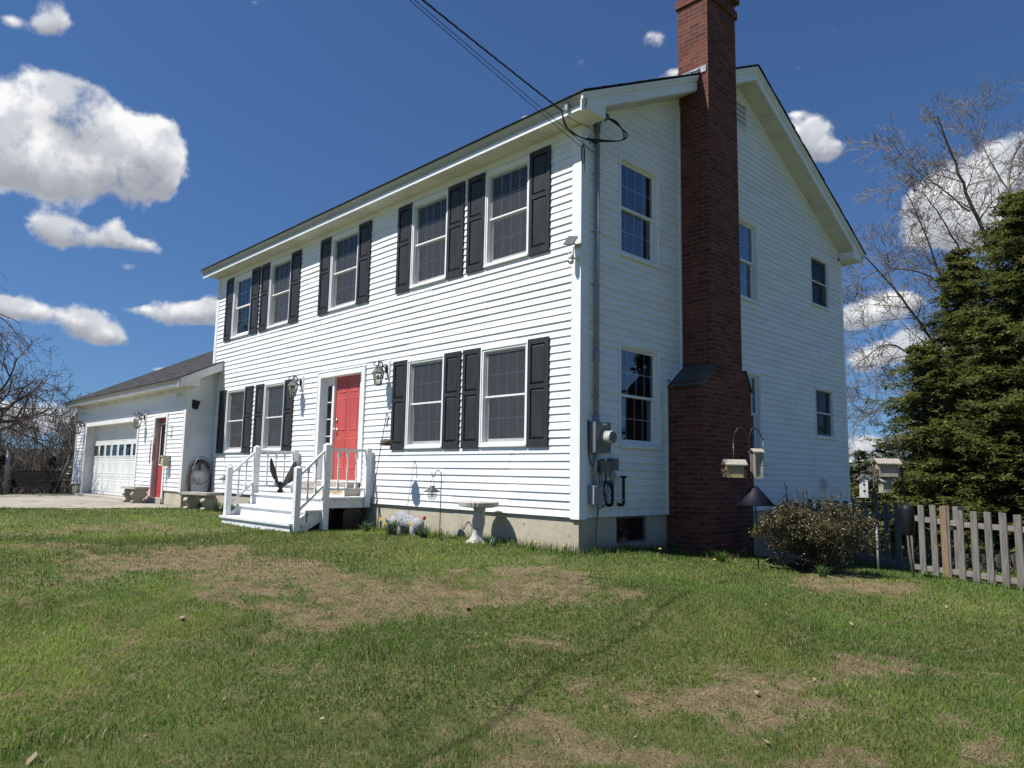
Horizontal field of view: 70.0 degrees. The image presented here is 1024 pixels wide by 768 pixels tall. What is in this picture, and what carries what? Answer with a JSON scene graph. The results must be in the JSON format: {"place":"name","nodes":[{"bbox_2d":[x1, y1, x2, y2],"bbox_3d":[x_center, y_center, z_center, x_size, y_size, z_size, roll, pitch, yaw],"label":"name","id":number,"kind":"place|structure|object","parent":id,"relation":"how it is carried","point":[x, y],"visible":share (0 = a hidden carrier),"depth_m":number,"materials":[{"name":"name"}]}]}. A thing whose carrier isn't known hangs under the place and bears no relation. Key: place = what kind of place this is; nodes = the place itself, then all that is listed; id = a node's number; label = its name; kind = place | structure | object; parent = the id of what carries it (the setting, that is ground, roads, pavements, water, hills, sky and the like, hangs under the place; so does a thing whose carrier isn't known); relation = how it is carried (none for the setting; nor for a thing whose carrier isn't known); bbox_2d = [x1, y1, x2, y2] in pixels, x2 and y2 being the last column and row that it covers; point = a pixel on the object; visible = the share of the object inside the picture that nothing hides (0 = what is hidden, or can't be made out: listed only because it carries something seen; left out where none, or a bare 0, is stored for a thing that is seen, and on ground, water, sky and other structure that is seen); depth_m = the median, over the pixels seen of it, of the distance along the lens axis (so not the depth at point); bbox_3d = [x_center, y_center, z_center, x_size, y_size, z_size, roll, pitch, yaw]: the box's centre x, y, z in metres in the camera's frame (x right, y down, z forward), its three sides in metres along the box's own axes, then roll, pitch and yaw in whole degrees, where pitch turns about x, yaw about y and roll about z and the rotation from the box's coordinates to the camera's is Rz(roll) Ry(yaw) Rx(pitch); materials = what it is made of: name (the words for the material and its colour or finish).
{"place":"outdoors","nodes":[
{"label":"outdoors","id":0,"kind":"place"},
{"bbox_2d":[0,494,182,508],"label":"driveway","id":1,"kind":"structure","parent":0,"point":[43,500],"depth_m":17.49,"materials":[{"name":"concrete"}]},
{"bbox_2d":[121,486,148,502],"bbox_3d":[-9.282,2.723,17.963,0.360,0.400,1.050,8,-10,-44],"label":"stone bench","id":2,"kind":"object","parent":1,"relation":"on","point":[134,494],"visible":0.98,"depth_m":17.73,"materials":[{"name":"concrete"}]},
{"bbox_2d":[0,448,916,499],"bbox_3d":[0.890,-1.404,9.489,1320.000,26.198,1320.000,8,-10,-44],"label":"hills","id":3,"kind":"structure","parent":0,"point":[867,475],"depth_m":559.32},
{"bbox_2d":[0,491,1023,767],"bbox_3d":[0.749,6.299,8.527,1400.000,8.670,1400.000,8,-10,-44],"label":"ground","id":4,"kind":"structure","parent":0,"point":[690,697],"depth_m":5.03,"materials":[{"name":"plant"}]},
{"bbox_2d":[3,441,11,493],"bbox_3d":[-16.018,2.697,23.169,0.145,1.762,0.189,8,-10,-44],"label":"metal pole","id":5,"kind":"object","parent":4,"relation":"on","point":[7,468],"visible":0.84,"depth_m":23.15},
{"bbox_2d":[0,388,30,477],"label":"woodland tree","id":6,"kind":"object","parent":4,"relation":"on","point":[1,444],"visible":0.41,"depth_m":31.42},
{"bbox_2d":[0,272,38,379],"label":"weeping tree","id":7,"kind":"object","parent":4,"relation":"on","point":[14,336],"visible":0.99,"depth_m":22.49,"materials":[{"name":"plant"}]},
{"bbox_2d":[0,405,45,472],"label":"woodland tree","id":8,"kind":"object","parent":4,"relation":"on","point":[32,432],"visible":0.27,"depth_m":40.04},
{"bbox_2d":[1,413,62,472],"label":"woodland tree","id":9,"kind":"object","parent":4,"relation":"on","point":[19,448],"visible":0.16,"depth_m":35.84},
{"bbox_2d":[3,470,62,493],"bbox_3d":[-15.927,3.292,24.259,1.600,0.835,0.557,2,-7,-6],"label":"wooden bench","id":10,"kind":"object","parent":4,"relation":"on","point":[41,483],"visible":0.77,"depth_m":24.47,"materials":[{"name":"brown wood"}]},
{"bbox_2d":[0,391,69,475],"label":"woodland tree","id":11,"kind":"object","parent":4,"relation":"on","point":[42,463],"visible":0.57,"depth_m":29.50,"materials":[{"name":"plant"}]},
{"bbox_2d":[5,393,64,467],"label":"woodland tree","id":12,"kind":"object","parent":4,"relation":"on","point":[31,432],"visible":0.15,"depth_m":49.70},
{"bbox_2d":[0,436,75,493],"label":"undergrowth","id":13,"kind":"object","parent":4,"relation":"on","point":[65,480],"visible":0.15,"depth_m":28.36,"materials":[{"name":"plant"}]},
{"bbox_2d":[0,320,84,464],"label":"apple tree","id":14,"kind":"object","parent":4,"relation":"on","point":[17,420],"visible":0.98,"depth_m":22.81,"materials":[{"name":"brown plant"}]},
{"bbox_2d":[11,397,74,468],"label":"woodland tree","id":15,"kind":"object","parent":4,"relation":"on","point":[58,448],"visible":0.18,"depth_m":49.85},
{"bbox_2d":[13,385,80,458],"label":"woodland tree","id":16,"kind":"object","parent":4,"relation":"on","point":[56,425],"visible":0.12,"depth_m":44.99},
{"bbox_2d":[19,403,76,463],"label":"woodland tree","id":17,"kind":"object","parent":4,"relation":"on","point":[37,445],"visible":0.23,"depth_m":41.53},
{"bbox_2d":[38,417,75,480],"bbox_3d":[-22.792,4.062,37.753,4.228,7.854,3.588,1,-7,3],"label":"woodland tree","id":18,"kind":"object","parent":4,"relation":"on","point":[54,447],"visible":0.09,"depth_m":36.91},
{"bbox_2d":[31,392,88,467],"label":"woodland tree","id":19,"kind":"object","parent":4,"relation":"on","point":[59,436],"visible":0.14,"depth_m":40.62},
{"bbox_2d":[47,381,77,481],"bbox_3d":[-20.733,3.583,35.026,3.760,7.498,2.649,1,-7,-1],"label":"woodland tree","id":20,"kind":"object","parent":4,"relation":"on","point":[68,440],"visible":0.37,"depth_m":34.81,"materials":[{"name":"plant"}]},
{"bbox_2d":[53,457,72,492],"bbox_3d":[-14.349,3.002,23.626,1.008,1.260,0.321,-2,-8,24],"label":"ladder","id":21,"kind":"object","parent":4,"relation":"on","point":[60,479],"visible":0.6,"depth_m":23.58,"materials":[{"name":"metal"}]},
{"bbox_2d":[63,351,223,506],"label":"garage","id":22,"kind":"structure","parent":4,"relation":"on","point":[111,451],"depth_m":18.74,"materials":[{"name":"plastic"}]},
{"bbox_2d":[75,420,86,433],"bbox_3d":[-13.423,1.338,22.718,0.307,0.470,0.220,8,-10,-44],"label":"wall lantern","id":23,"kind":"object","parent":22,"relation":"attached to","point":[78,426],"depth_m":22.69,"materials":[{"name":"black metal"}]},
{"bbox_2d":[90,422,136,495],"bbox_3d":[-11.337,2.152,21.018,0.040,2.072,4.870,8,-10,-44],"label":"garage door","id":24,"kind":"structure","parent":22,"relation":"in","point":[114,459],"depth_m":21.25,"materials":[{"name":"white metal"}]},
{"bbox_2d":[133,411,147,428],"bbox_3d":[-9.579,0.921,18.806,0.307,0.470,0.220,8,-10,-44],"label":"wall lantern","id":25,"kind":"object","parent":22,"relation":"attached to","point":[137,418],"depth_m":18.77,"materials":[{"name":"black metal"}]},
{"bbox_2d":[155,418,165,497],"bbox_3d":[-8.598,1.818,18.058,0.050,1.960,0.760,8,-10,-44],"label":"entrance door","id":26,"kind":"structure","parent":22,"relation":"in","point":[163,421],"depth_m":18.24,"materials":[{"name":"red wood"}]},
{"bbox_2d":[160,456,170,465],"bbox_3d":[-8.240,1.826,17.361,0.190,0.245,0.170,8,-10,-44],"label":"mail box","id":27,"kind":"object","parent":22,"relation":"attached to","point":[165,460],"visible":1,"depth_m":17.31,"materials":[{"name":"plastic"}]},
{"bbox_2d":[187,456,211,505],"bbox_3d":[-7.231,2.269,17.009,0.624,1.168,0.134,8,-10,-44],"label":"garden hose","id":28,"kind":"object","parent":22,"relation":"attached to","point":[201,462],"visible":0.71,"depth_m":16.98,"materials":[{"name":"rubber"}]},
{"bbox_2d":[181,492,220,510],"bbox_3d":[-6.948,2.616,16.289,1.120,0.400,0.360,-4,-9,35],"label":"stone bench","id":29,"kind":"object","parent":4,"relation":"on","point":[191,500],"visible":0.79,"depth_m":16.14,"materials":[{"name":"concrete"}]},
{"bbox_2d":[219,443,372,532],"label":"porch steps","id":30,"kind":"structure","parent":4,"relation":"on","point":[301,505],"depth_m":12.28,"materials":[{"name":"white paint"}]},
{"bbox_2d":[269,458,298,492],"bbox_3d":[-4.337,1.735,13.860,0.441,0.650,0.447,8,-10,-44],"label":"eagle statue","id":31,"kind":"object","parent":30,"relation":"on","point":[289,477],"visible":1,"depth_m":13.86,"materials":[{"name":"brown metal"}]},
{"bbox_2d":[316,486,344,496],"bbox_3d":[-3.127,1.847,12.575,0.024,0.155,0.900,8,-10,-44],"label":"framed plank","id":32,"kind":"object","parent":30,"relation":"on","point":[340,493],"visible":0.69,"depth_m":12.42,"materials":[{"name":"brown wood"}]},
{"bbox_2d":[332,510,361,529],"bbox_3d":[-2.776,2.296,12.268,0.370,0.330,0.350,8,-10,-44],"label":"storage bin","id":33,"kind":"object","parent":4,"relation":"on","point":[347,519],"visible":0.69,"depth_m":12.16,"materials":[{"name":"grey plastic"}]},
{"bbox_2d":[368,414,389,522],"bbox_3d":[-2.106,1.429,11.502,0.470,1.928,0.017,-6,-10,43],"label":"shepherd hook","id":34,"kind":"object","parent":4,"relation":"on","point":[377,467],"visible":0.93,"depth_m":11.53,"materials":[{"name":"black metal"}]},
{"bbox_2d":[380,420,392,445],"bbox_3d":[-1.959,0.762,11.428,0.224,0.405,0.224,8,-10,-44],"label":"wreath feeder","id":35,"kind":"object","parent":34,"relation":"hanging from","point":[386,442],"visible":1,"depth_m":11.34,"materials":[{"name":"beige metal"}]},
{"bbox_2d":[379,518,411,534],"bbox_3d":[-1.762,2.133,10.808,0.472,0.295,0.496,3,-7,-18],"label":"daffodil plant","id":36,"kind":"object","parent":4,"relation":"on","point":[391,527],"visible":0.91,"depth_m":10.81,"materials":[{"name":"green plant"}]},
{"bbox_2d":[385,510,424,535],"bbox_3d":[-1.619,2.120,11.098,0.810,0.388,0.274,-5,-10,42],"label":"statue","id":37,"kind":"object","parent":4,"relation":"on","point":[404,518],"visible":0.69,"depth_m":10.99,"materials":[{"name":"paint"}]},
{"bbox_2d":[414,516,435,537],"bbox_3d":[-1.273,2.065,10.513,0.372,0.328,0.299,1,-7,-2],"label":"tulip plant","id":38,"kind":"object","parent":4,"relation":"on","point":[424,532],"visible":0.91,"depth_m":10.51,"materials":[{"name":"green plant"}]},
{"bbox_2d":[431,470,441,539],"bbox_3d":[-1.095,1.741,10.467,0.012,1.026,0.241,8,-10,-44],"label":"shepherd hook","id":39,"kind":"object","parent":4,"relation":"on","point":[440,499],"visible":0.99,"depth_m":10.39,"materials":[{"name":"black metal"}]},
{"bbox_2d":[423,477,439,499],"bbox_3d":[-1.152,1.492,10.561,0.247,0.357,0.250,8,-10,-44],"label":"hanging lantern","id":40,"kind":"object","parent":39,"relation":"hanging from","point":[432,489],"visible":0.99,"depth_m":10.52,"materials":[{"name":"black metal"}]},
{"bbox_2d":[458,501,498,543],"bbox_3d":[-0.461,1.904,9.889,0.554,0.624,0.554,8,-10,-44],"label":"birdbath","id":41,"kind":"object","parent":4,"relation":"on","point":[478,519],"visible":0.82,"depth_m":9.81,"materials":[{"name":"grey stone"}]},
{"bbox_2d":[26,559,946,764],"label":"soil clods","id":42,"kind":"object","parent":4,"relation":"on","point":[31,757],"visible":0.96,"depth_m":5.12,"materials":[{"name":"brown soil"}]},
{"bbox_2d":[200,0,865,557],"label":"house","id":43,"kind":"structure","parent":4,"relation":"on","point":[456,288],"depth_m":11.23,"materials":[{"name":"plastic"}]},
{"bbox_2d":[222,388,271,452],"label":"window","id":44,"kind":"structure","parent":43,"relation":"in","point":[235,421],"depth_m":16.91,"materials":[{"name":"white glass"}]},
{"bbox_2d":[230,267,277,338],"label":"window","id":45,"kind":"structure","parent":43,"relation":"in","point":[240,314],"depth_m":17.22,"materials":[{"name":"white glass"}]},
{"bbox_2d":[261,381,312,451],"bbox_3d":[-4.787,0.714,15.415,0.596,1.914,1.393,8,-10,-44],"label":"window","id":46,"kind":"structure","parent":43,"relation":"in","point":[272,435],"depth_m":15.57,"materials":[{"name":"white glass"}]},
{"bbox_2d":[266,255,319,337],"bbox_3d":[-4.762,-1.927,15.769,0.596,1.939,1.445,8,-10,-44],"label":"window","id":47,"kind":"structure","parent":43,"relation":"in","point":[279,296],"depth_m":15.91,"materials":[{"name":"clear glass"}]},
{"bbox_2d":[287,375,304,396],"bbox_3d":[-4.267,0.029,14.391,0.307,0.470,0.220,8,-10,-44],"label":"wall lantern","id":48,"kind":"object","parent":43,"relation":"attached to","point":[295,384],"depth_m":14.36,"materials":[{"name":"black metal"}]},
{"bbox_2d":[328,227,358,311],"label":"window","id":49,"kind":"structure","parent":43,"relation":"in","point":[343,276],"depth_m":14.11,"materials":[{"name":"clear glass"}]},
{"bbox_2d":[332,374,360,479],"bbox_3d":[-3.026,0.790,13.364,0.111,1.910,0.880,8,-10,-44],"label":"front door","id":50,"kind":"structure","parent":43,"relation":"in","point":[348,387],"depth_m":13.40,"materials":[{"name":"wood"}]},
{"bbox_2d":[372,360,391,385],"bbox_3d":[-2.209,-0.195,12.296,0.307,0.470,0.220,8,-10,-44],"label":"wall lantern","id":51,"kind":"object","parent":43,"relation":"attached to","point":[385,372],"depth_m":12.27,"materials":[{"name":"black metal"}]},
{"bbox_2d":[404,355,443,448],"bbox_3d":[-1.192,0.323,11.757,0.596,1.914,1.434,8,-10,-44],"label":"window","id":52,"kind":"structure","parent":43,"relation":"in","point":[423,419],"depth_m":11.96,"materials":[{"name":"clear glass"}]},
{"bbox_2d":[409,190,447,297],"bbox_3d":[-1.157,-2.319,12.101,0.596,1.939,1.429,8,-10,-44],"label":"window","id":53,"kind":"structure","parent":43,"relation":"in","point":[428,246],"depth_m":12.24,"materials":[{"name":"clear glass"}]},
{"bbox_2d":[409,0,584,170],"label":"telephone wire","id":54,"kind":"object","parent":43,"relation":"attached to","point":[583,160],"visible":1,"depth_m":8.75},
{"bbox_2d":[478,341,527,463],"bbox_3d":[0.069,0.186,10.473,0.596,1.914,1.442,8,-10,-44],"label":"window","id":55,"kind":"structure","parent":43,"relation":"in","point":[503,413],"depth_m":10.74,"materials":[{"name":"clear glass"}]},
{"bbox_2d":[415,0,595,152],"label":"telephone wire","id":56,"kind":"object","parent":43,"relation":"attached to","point":[501,74],"visible":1,"depth_m":8.41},
{"bbox_2d":[483,155,529,267],"bbox_3d":[0.116,-2.457,10.805,0.596,1.939,1.407,8,-10,-44],"label":"window","id":57,"kind":"structure","parent":43,"relation":"in","point":[506,224],"depth_m":10.93,"materials":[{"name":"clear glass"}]},
{"bbox_2d":[422,0,627,146],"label":"service cable","id":58,"kind":"object","parent":43,"relation":"attached to","point":[566,108],"visible":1,"depth_m":9.29,"materials":[{"name":"rubber"}]},
{"bbox_2d":[563,236,580,248],"bbox_3d":[0.780,-1.863,9.502,0.191,0.169,0.143,8,-10,-44],"label":"solar panel","id":59,"kind":"object","parent":43,"relation":"attached to","point":[570,240],"visible":1,"depth_m":9.49,"materials":[{"name":"plastic"}]},
{"bbox_2d":[568,247,578,264],"bbox_3d":[0.798,-1.663,9.498,0.163,0.230,0.081,3,-7,-12],"label":"security camera","id":60,"kind":"object","parent":43,"relation":"attached to","point":[571,257],"visible":1,"depth_m":9.46,"materials":[{"name":"white plastic"}]},
{"bbox_2d":[588,485,602,552],"bbox_3d":[1.056,1.724,9.215,0.170,0.890,0.105,8,-10,-44],"label":"junction box","id":61,"kind":"object","parent":43,"relation":"attached to","point":[595,494],"visible":0.88,"depth_m":9.21,"materials":[{"name":"metal"}]},
{"bbox_2d":[591,113,609,484],"bbox_3d":[1.167,-1.192,9.582,0.229,5.010,0.117,-3,-8,32],"label":"service mast","id":62,"kind":"object","parent":43,"relation":"attached to","point":[597,173],"visible":0.83,"depth_m":9.60,"materials":[{"name":"grey metal"}]},
{"bbox_2d":[588,421,616,452],"bbox_3d":[1.173,0.683,9.345,0.310,0.390,0.262,8,-10,-44],"label":"electricity meter","id":63,"kind":"object","parent":43,"relation":"attached to","point":[602,437],"visible":1,"depth_m":9.29,"materials":[{"name":"white plastic"}]},
{"bbox_2d":[597,459,611,472],"bbox_3d":[1.190,1.057,9.447,0.240,0.175,0.085,8,-10,-44],"label":"telephone box","id":64,"kind":"object","parent":43,"relation":"attached to","point":[604,466],"visible":0.9,"depth_m":9.40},
{"bbox_2d":[598,468,613,508],"bbox_3d":[1.206,1.338,9.355,0.289,0.527,0.076,6,-9,-35],"label":"cable coil","id":65,"kind":"object","parent":43,"relation":"hanging from","point":[609,485],"visible":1,"depth_m":9.36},
{"bbox_2d":[606,470,615,506],"bbox_3d":[1.281,1.356,9.476,0.100,0.468,0.154,8,-10,-44],"label":"oil pipe","id":66,"kind":"object","parent":43,"relation":"attached to","point":[612,474],"visible":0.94,"depth_m":9.44,"materials":[{"name":"metal"}]},
{"bbox_2d":[607,458,618,470],"bbox_3d":[1.317,1.105,9.559,0.142,0.258,0.095,8,-10,-44],"label":"cable box","id":67,"kind":"object","parent":43,"relation":"attached to","point":[615,464],"visible":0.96,"depth_m":9.54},
{"bbox_2d":[617,476,626,505],"bbox_3d":[1.448,1.412,9.635,0.091,0.403,0.152,8,-10,-44],"label":"oil pipe","id":68,"kind":"object","parent":43,"relation":"attached to","point":[623,499],"visible":1,"depth_m":9.60,"materials":[{"name":"metal"}]},
{"bbox_2d":[616,515,645,543],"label":"basement window","id":69,"kind":"structure","parent":43,"relation":"in","point":[625,525],"depth_m":10.06,"materials":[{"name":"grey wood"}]},
{"bbox_2d":[618,153,659,268],"bbox_3d":[1.644,-2.443,10.694,1.440,1.939,0.596,8,-10,-44],"label":"window","id":70,"kind":"structure","parent":43,"relation":"in","point":[639,234],"depth_m":10.83,"materials":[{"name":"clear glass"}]},
{"bbox_2d":[618,341,661,449],"bbox_3d":[1.596,0.201,10.365,1.440,1.914,0.596,8,-10,-44],"label":"window","id":71,"kind":"structure","parent":43,"relation":"in","point":[639,411],"depth_m":10.53,"materials":[{"name":"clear glass"}]},
{"bbox_2d":[739,215,759,304],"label":"window","id":72,"kind":"structure","parent":43,"relation":"in","point":[748,239],"depth_m":12.94,"materials":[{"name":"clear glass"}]},
{"bbox_2d":[742,369,763,455],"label":"window","id":73,"kind":"structure","parent":43,"relation":"in","point":[754,377],"depth_m":12.60,"materials":[{"name":"clear glass"}]},
{"bbox_2d":[809,252,830,311],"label":"window","id":74,"kind":"structure","parent":43,"relation":"in","point":[819,267],"depth_m":14.85,"materials":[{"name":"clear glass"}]},
{"bbox_2d":[814,386,835,439],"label":"window","id":75,"kind":"structure","parent":43,"relation":"in","point":[824,397],"depth_m":14.53,"materials":[{"name":"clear glass"}]},
{"bbox_2d":[732,428,774,567],"bbox_3d":[3.085,1.492,9.263,0.473,1.876,0.473,8,-10,-44],"label":"feeder pole","id":76,"kind":"object","parent":4,"relation":"on","point":[755,496],"visible":0.99,"depth_m":9.19,"materials":[{"name":"black metal"}]},
{"bbox_2d":[721,459,748,477],"bbox_3d":[2.837,1.077,9.314,0.318,0.231,0.200,1,-7,4],"label":"house feeder","id":77,"kind":"object","parent":76,"relation":"hanging from","point":[734,468],"visible":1,"depth_m":9.26,"materials":[{"name":"brown wood"}]},
{"bbox_2d":[729,465,741,473],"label":"window","id":78,"kind":"structure","parent":77,"relation":"in","point":[733,469],"depth_m":9.26,"materials":[{"name":"glass"}]},
{"bbox_2d":[748,448,767,478],"bbox_3d":[3.159,1.018,9.327,0.223,0.385,0.150,2,-7,-8],"label":"tower feeder","id":79,"kind":"object","parent":76,"relation":"hanging from","point":[757,461],"visible":1,"depth_m":9.28,"materials":[{"name":"grey wood"}]},
{"bbox_2d":[765,550,817,569],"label":"dead sticks","id":80,"kind":"object","parent":4,"relation":"on","point":[784,559],"visible":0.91,"depth_m":9.43,"materials":[{"name":"wood"}]},
{"bbox_2d":[746,482,890,571],"bbox_3d":[4.001,1.873,9.587,1.354,1.178,1.784,8,-10,-44],"label":"leafy shrub","id":81,"kind":"object","parent":4,"relation":"on","point":[805,529],"visible":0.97,"depth_m":9.42,"materials":[{"name":"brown plant"}]},
{"bbox_2d":[813,564,834,577],"bbox_3d":[3.781,2.285,8.926,0.380,0.153,0.394,8,-10,-44],"label":"grass tuft","id":82,"kind":"object","parent":4,"relation":"on","point":[821,573],"visible":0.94,"depth_m":8.90,"materials":[{"name":"green plant"}]},
{"bbox_2d":[860,451,879,569],"bbox_3d":[5.193,1.872,10.596,0.224,1.812,0.038,1,-7,0],"label":"bracket pole","id":83,"kind":"object","parent":4,"relation":"on","point":[876,530],"visible":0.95,"depth_m":10.60,"materials":[{"name":"black metal"}]},
{"bbox_2d":[857,469,870,497],"bbox_3d":[5.120,1.430,10.644,0.174,0.452,0.152,-1,-7,16],"label":"birdhouse","id":84,"kind":"object","parent":83,"relation":"hanging from","point":[863,484],"visible":1,"depth_m":10.60,"materials":[{"name":"white plastic"}]},
{"bbox_2d":[848,448,915,550],"bbox_3d":[11.534,3.999,23.453,2.166,3.906,3.104,5,-8,-31],"label":"conifer tree","id":85,"kind":"object","parent":4,"relation":"on","point":[863,455],"visible":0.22,"depth_m":23.81,"materials":[{"name":"green plant"}]},
{"bbox_2d":[868,443,896,510],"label":"conifer tree","id":86,"kind":"object","parent":4,"relation":"on","point":[879,450],"visible":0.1,"depth_m":26.91,"materials":[{"name":"green plant"}]},
{"bbox_2d":[848,477,917,555],"bbox_3d":[10.180,4.168,20.663,2.722,3.080,2.628,-2,-8,25],"label":"conifer tree","id":87,"kind":"object","parent":4,"relation":"on","point":[869,501],"visible":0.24,"depth_m":20.82,"materials":[{"name":"green plant"}]},
{"bbox_2d":[870,493,913,557],"bbox_3d":[10.975,4.473,21.236,1.866,2.690,2.458,-3,-8,29],"label":"conifer tree","id":88,"kind":"object","parent":4,"relation":"on","point":[888,496],"visible":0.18,"depth_m":21.33,"materials":[{"name":"green plant"}]},
{"bbox_2d":[887,432,914,577],"bbox_3d":[5.119,1.630,9.600,0.306,2.001,0.168,1,-7,0],"label":"feeder pole","id":89,"kind":"object","parent":4,"relation":"on","point":[907,522],"visible":0.99,"depth_m":9.53,"materials":[{"name":"black metal"}]},
{"bbox_2d":[871,458,902,476],"bbox_3d":[4.955,1.105,9.666,0.353,0.242,0.206,1,-7,4],"label":"house feeder","id":90,"kind":"object","parent":89,"relation":"hanging from","point":[885,467],"visible":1,"depth_m":9.61,"materials":[{"name":"grey wood"}]},
{"bbox_2d":[881,464,896,472],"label":"window","id":91,"kind":"structure","parent":90,"relation":"in","point":[885,468],"depth_m":9.61,"materials":[{"name":"glass"}]},
{"bbox_2d":[871,478,953,556],"bbox_3d":[11.552,4.347,21.815,2.509,3.095,2.896,8,-10,-44],"label":"conifer tree","id":92,"kind":"object","parent":4,"relation":"on","point":[898,482],"visible":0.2,"depth_m":21.82,"materials":[{"name":"green plant"}]},
{"bbox_2d":[808,499,1023,589],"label":"picket fence","id":93,"kind":"object","parent":4,"relation":"on","point":[957,523],"visible":0.59,"depth_m":10.79,"materials":[{"name":"grey wood"}]},
{"bbox_2d":[850,343,1011,556],"bbox_3d":[12.935,2.344,22.733,5.193,7.498,5.288,0,-7,4],"label":"conifer tree","id":94,"kind":"object","parent":4,"relation":"on","point":[924,362],"visible":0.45,"depth_m":22.84,"materials":[{"name":"green plant"}]},
{"bbox_2d":[840,75,1023,448],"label":"bare tree","id":95,"kind":"object","parent":4,"relation":"on","point":[970,206],"visible":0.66,"depth_m":27.58,"materials":[{"name":"brown plant"}]},
{"bbox_2d":[849,520,1016,573],"bbox_3d":[18.648,7.397,34.963,17.232,4.199,46.094,-5,-9,38],"label":"scrub","id":96,"kind":"object","parent":4,"relation":"on","point":[929,552],"visible":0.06,"depth_m":16.45,"materials":[{"name":"plant"}]},
{"bbox_2d":[855,246,1011,519],"bbox_3d":[16.130,0.919,25.852,6.459,11.800,7.922,8,-10,-44],"label":"conifer tree","id":97,"kind":"object","parent":4,"relation":"on","point":[957,288],"visible":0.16,"depth_m":26.02,"materials":[{"name":"green plant"}]},
{"bbox_2d":[860,553,1016,573],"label":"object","id":98,"kind":"object","parent":4,"relation":"on","point":[997,559],"visible":0.07,"depth_m":17.64,"materials":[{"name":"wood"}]},
{"bbox_2d":[871,188,1023,514],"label":"conifer tree","id":99,"kind":"object","parent":4,"relation":"on","point":[1007,238],"visible":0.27,"depth_m":24.97,"materials":[{"name":"green plant"}]},
{"bbox_2d":[891,314,1023,569],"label":"conifer tree","id":100,"kind":"object","parent":4,"relation":"on","point":[995,335],"visible":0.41,"depth_m":21.64,"materials":[{"name":"green plant"}]},
{"bbox_2d":[898,429,1023,569],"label":"conifer tree","id":101,"kind":"object","parent":4,"relation":"on","point":[973,504],"visible":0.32,"depth_m":20.92,"materials":[{"name":"green plant"}]},
{"bbox_2d":[915,319,1023,557],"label":"conifer tree","id":102,"kind":"object","parent":4,"relation":"on","point":[1001,452],"visible":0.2,"depth_m":20.82,"materials":[{"name":"green plant"}]},
{"bbox_2d":[0,0,1023,461],"label":"sky","id":103,"kind":"structure","parent":0,"point":[146,145],"materials":[{"name":"blue"}]},
{"bbox_2d":[875,477,894,492],"bbox_3d":[4.921,1.333,9.637,0.205,0.201,0.134,3,-7,-14],"label":"house feeder","id":104,"kind":"object","parent":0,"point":[886,487],"visible":1,"depth_m":9.61,"materials":[{"name":"grey wood"}]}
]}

